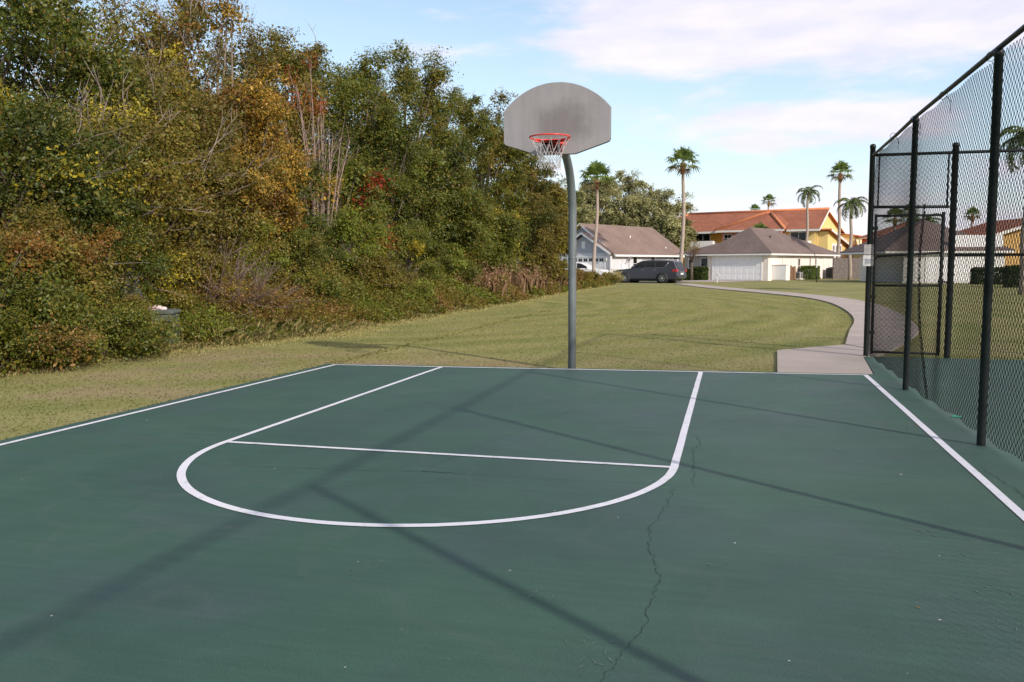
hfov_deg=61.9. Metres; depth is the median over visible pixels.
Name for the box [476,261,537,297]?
plume grass
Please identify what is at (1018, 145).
queen palm
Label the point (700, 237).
window
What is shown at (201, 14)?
broadleaf tree
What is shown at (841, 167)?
fan palm
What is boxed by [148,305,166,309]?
litter bag
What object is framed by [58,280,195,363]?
shrub
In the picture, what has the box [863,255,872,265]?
notice plate
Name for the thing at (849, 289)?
lawn
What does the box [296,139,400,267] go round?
broadleaf tree
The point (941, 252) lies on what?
chain link fence
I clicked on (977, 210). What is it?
fan palm
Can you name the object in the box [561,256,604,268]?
garage door
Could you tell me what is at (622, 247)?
grey house
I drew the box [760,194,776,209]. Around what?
fan palm
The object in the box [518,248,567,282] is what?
shrub
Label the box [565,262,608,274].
white car
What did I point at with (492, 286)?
plume grass
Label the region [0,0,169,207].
broadleaf tree
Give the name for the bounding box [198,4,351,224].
broadleaf tree
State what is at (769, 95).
sky
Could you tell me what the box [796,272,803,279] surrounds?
air conditioner
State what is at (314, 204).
bare tree
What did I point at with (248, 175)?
broadleaf tree
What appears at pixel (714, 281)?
driveway
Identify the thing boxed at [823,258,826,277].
side door
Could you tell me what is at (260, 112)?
broadleaf tree
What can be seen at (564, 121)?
basketball hoop
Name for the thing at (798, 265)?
window
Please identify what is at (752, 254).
cream house
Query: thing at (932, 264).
garage door
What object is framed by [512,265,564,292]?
plume grass
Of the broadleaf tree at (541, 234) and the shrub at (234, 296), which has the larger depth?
the broadleaf tree at (541, 234)
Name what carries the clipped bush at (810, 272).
on the lawn at (849, 289)
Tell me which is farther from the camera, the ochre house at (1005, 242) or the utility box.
the ochre house at (1005, 242)
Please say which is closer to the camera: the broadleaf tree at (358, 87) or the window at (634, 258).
the broadleaf tree at (358, 87)
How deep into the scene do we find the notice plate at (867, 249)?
13.10 m
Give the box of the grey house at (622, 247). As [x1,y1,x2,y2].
[559,223,684,271]
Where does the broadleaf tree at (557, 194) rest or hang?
on the lawn at (849, 289)
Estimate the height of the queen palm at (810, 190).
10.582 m
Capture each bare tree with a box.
[277,50,353,257]
[684,239,701,279]
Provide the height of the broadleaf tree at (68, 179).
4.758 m
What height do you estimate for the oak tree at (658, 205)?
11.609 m
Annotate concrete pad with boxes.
[777,344,886,373]
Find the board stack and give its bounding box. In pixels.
[790,266,795,279]
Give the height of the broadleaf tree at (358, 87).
9.428 m
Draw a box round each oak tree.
[555,175,625,225]
[563,188,595,223]
[579,168,658,223]
[605,187,697,248]
[641,213,697,258]
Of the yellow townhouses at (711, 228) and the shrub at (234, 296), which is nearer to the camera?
the shrub at (234, 296)
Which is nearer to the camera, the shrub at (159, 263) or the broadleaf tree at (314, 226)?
the shrub at (159, 263)
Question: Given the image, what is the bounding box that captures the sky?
[0,0,1023,235]
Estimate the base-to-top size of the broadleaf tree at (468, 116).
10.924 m
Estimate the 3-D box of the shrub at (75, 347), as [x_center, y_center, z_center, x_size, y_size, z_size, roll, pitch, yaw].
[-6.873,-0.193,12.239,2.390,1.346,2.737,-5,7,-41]
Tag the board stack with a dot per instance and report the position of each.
(792, 273)
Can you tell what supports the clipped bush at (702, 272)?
on the lawn at (849, 289)
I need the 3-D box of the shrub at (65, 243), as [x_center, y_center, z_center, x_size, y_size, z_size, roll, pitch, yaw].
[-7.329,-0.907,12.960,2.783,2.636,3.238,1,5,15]
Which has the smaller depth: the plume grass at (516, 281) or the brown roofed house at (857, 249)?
the plume grass at (516, 281)
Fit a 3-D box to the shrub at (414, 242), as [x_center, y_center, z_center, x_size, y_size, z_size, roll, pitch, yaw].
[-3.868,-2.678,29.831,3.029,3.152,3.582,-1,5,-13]
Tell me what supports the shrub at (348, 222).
on the lawn at (849, 289)
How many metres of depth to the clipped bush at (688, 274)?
78.91 m
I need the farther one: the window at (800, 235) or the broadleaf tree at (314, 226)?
the window at (800, 235)
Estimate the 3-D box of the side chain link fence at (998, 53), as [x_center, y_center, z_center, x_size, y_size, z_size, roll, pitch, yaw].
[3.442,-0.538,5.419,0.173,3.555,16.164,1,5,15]
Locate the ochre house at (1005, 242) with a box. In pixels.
[961,218,1021,267]
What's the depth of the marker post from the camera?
68.43 m
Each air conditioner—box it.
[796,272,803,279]
[826,267,839,278]
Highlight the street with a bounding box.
[616,281,678,282]
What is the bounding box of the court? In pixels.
[0,356,1023,681]
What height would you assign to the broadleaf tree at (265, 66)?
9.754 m
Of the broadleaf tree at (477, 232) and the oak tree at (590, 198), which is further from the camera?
the oak tree at (590, 198)
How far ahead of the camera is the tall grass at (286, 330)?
16.92 m
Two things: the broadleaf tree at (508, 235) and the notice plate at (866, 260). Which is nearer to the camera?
the notice plate at (866, 260)
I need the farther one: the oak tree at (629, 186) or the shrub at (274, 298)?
the oak tree at (629, 186)
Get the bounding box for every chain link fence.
[863,24,1023,461]
[870,142,1023,358]
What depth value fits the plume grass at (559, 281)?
45.66 m
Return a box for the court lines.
[0,364,1023,526]
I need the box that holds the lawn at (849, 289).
[0,277,1023,439]
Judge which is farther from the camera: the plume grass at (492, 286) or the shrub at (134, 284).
the plume grass at (492, 286)
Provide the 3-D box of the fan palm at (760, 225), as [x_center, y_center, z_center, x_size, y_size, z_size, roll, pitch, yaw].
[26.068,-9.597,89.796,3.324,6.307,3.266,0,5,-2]
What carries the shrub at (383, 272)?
on the lawn at (849, 289)
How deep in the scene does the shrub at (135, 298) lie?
13.82 m
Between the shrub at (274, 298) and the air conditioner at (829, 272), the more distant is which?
the air conditioner at (829, 272)
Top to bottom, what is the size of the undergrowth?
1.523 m
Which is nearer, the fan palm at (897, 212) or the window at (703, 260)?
the window at (703, 260)
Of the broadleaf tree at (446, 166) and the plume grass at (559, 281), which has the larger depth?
the plume grass at (559, 281)
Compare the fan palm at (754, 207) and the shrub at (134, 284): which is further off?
the fan palm at (754, 207)
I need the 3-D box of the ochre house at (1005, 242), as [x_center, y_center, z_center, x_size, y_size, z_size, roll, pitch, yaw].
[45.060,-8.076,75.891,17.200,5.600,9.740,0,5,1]
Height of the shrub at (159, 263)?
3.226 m
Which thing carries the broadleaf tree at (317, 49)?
on the lawn at (849, 289)
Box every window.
[632,257,637,265]
[696,234,709,240]
[700,258,707,265]
[724,234,731,240]
[790,232,805,240]
[797,258,800,271]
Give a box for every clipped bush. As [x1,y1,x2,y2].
[683,268,697,279]
[693,266,708,279]
[800,265,819,279]
[970,267,1018,284]
[1003,264,1019,287]
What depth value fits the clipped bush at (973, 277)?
59.84 m
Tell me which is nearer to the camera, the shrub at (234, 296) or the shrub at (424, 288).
the shrub at (234, 296)
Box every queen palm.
[796,185,822,241]
[833,196,867,279]
[907,213,940,224]
[999,126,1023,294]
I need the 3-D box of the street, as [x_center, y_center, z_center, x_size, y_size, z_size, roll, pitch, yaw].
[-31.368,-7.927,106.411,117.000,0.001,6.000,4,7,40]
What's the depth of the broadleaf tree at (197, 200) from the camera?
17.22 m
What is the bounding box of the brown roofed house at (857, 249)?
[840,220,1015,282]
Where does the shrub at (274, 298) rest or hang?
on the lawn at (849, 289)
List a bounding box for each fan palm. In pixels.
[577,160,617,271]
[664,146,701,280]
[749,203,760,209]
[754,221,768,227]
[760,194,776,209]
[826,160,853,264]
[885,208,906,230]
[965,207,979,224]
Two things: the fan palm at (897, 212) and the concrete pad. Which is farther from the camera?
the fan palm at (897, 212)
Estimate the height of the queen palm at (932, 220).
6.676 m
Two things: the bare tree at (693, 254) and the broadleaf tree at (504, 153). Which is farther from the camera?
the bare tree at (693, 254)
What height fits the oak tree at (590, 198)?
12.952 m
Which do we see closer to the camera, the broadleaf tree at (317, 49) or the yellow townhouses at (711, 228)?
the broadleaf tree at (317, 49)
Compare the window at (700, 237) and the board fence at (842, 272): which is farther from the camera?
the window at (700, 237)
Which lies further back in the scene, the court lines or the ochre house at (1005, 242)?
the ochre house at (1005, 242)
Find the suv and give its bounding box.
[613,259,686,282]
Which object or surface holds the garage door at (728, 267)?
in the cream house at (752, 254)
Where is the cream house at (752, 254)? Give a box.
[678,227,839,280]
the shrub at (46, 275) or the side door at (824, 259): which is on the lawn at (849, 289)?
the shrub at (46, 275)
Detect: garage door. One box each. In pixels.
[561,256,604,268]
[712,256,761,279]
[924,254,984,282]
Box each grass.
[0,285,618,389]
[451,267,524,301]
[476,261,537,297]
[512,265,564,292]
[533,272,567,285]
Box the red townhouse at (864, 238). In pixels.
[856,224,904,242]
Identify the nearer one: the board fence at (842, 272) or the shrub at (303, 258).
the shrub at (303, 258)
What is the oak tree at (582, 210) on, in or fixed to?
on the lawn at (849, 289)
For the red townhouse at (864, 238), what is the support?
on the lawn at (849, 289)
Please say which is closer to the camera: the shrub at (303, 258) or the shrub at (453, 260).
the shrub at (303, 258)
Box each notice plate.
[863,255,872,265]
[864,244,873,254]
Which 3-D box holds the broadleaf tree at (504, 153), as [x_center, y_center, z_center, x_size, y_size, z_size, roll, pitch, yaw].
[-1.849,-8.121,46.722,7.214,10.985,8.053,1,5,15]
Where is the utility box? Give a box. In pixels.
[151,308,180,341]
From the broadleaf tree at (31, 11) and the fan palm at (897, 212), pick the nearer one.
the broadleaf tree at (31, 11)
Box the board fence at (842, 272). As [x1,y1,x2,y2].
[832,257,859,278]
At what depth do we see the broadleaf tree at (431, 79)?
38.17 m
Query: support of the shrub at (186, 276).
on the lawn at (849, 289)
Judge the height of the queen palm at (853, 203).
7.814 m
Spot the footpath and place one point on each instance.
(854, 309)
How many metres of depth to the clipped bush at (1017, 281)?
51.73 m
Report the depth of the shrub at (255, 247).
19.92 m
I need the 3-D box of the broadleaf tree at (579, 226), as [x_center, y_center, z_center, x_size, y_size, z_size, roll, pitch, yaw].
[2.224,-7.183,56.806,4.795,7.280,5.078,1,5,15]
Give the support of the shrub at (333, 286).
on the lawn at (849, 289)
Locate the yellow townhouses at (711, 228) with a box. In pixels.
[680,207,861,270]
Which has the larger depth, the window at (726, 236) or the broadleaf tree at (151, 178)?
the window at (726, 236)
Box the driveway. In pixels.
[676,280,750,281]
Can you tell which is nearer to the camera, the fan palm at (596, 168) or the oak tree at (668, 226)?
the fan palm at (596, 168)
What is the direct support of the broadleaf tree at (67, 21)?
on the lawn at (849, 289)
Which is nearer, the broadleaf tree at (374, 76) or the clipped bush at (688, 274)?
the broadleaf tree at (374, 76)
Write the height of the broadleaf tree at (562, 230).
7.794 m
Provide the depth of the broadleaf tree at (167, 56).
19.59 m
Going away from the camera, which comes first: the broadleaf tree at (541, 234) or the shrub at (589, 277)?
the broadleaf tree at (541, 234)
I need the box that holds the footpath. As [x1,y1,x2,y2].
[677,284,917,350]
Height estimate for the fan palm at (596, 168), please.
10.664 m
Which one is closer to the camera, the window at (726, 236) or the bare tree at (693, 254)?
the bare tree at (693, 254)
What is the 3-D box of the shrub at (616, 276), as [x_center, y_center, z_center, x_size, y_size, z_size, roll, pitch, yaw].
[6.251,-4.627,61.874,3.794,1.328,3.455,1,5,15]
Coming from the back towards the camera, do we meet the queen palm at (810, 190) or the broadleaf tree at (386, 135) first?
the queen palm at (810, 190)
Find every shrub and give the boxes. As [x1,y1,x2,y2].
[0,174,178,319]
[0,190,134,316]
[0,221,106,375]
[0,282,123,371]
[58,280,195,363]
[105,292,160,351]
[117,210,252,332]
[119,249,154,302]
[153,234,302,331]
[202,212,296,297]
[215,250,311,321]
[255,220,345,290]
[283,262,373,314]
[312,205,395,286]
[334,235,423,313]
[374,219,446,285]
[383,277,439,312]
[414,238,484,283]
[481,272,518,296]
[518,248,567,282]
[576,271,601,286]
[584,269,623,284]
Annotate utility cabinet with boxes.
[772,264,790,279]
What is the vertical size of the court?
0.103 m
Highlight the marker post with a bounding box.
[816,258,817,281]
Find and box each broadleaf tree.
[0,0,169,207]
[0,0,202,185]
[0,52,234,296]
[0,66,171,303]
[3,0,237,184]
[78,0,254,254]
[79,55,252,295]
[137,84,297,282]
[140,0,343,216]
[180,70,324,280]
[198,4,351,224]
[229,140,353,276]
[239,19,365,219]
[277,57,401,249]
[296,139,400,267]
[316,42,429,251]
[328,97,455,273]
[355,39,471,203]
[381,138,488,272]
[413,178,505,274]
[416,84,503,195]
[422,87,541,263]
[468,198,532,278]
[472,151,567,254]
[504,190,565,264]
[515,173,577,265]
[531,179,582,256]
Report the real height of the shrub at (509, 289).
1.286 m
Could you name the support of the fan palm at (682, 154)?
on the lawn at (849, 289)
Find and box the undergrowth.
[0,267,613,372]
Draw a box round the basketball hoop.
[504,82,610,368]

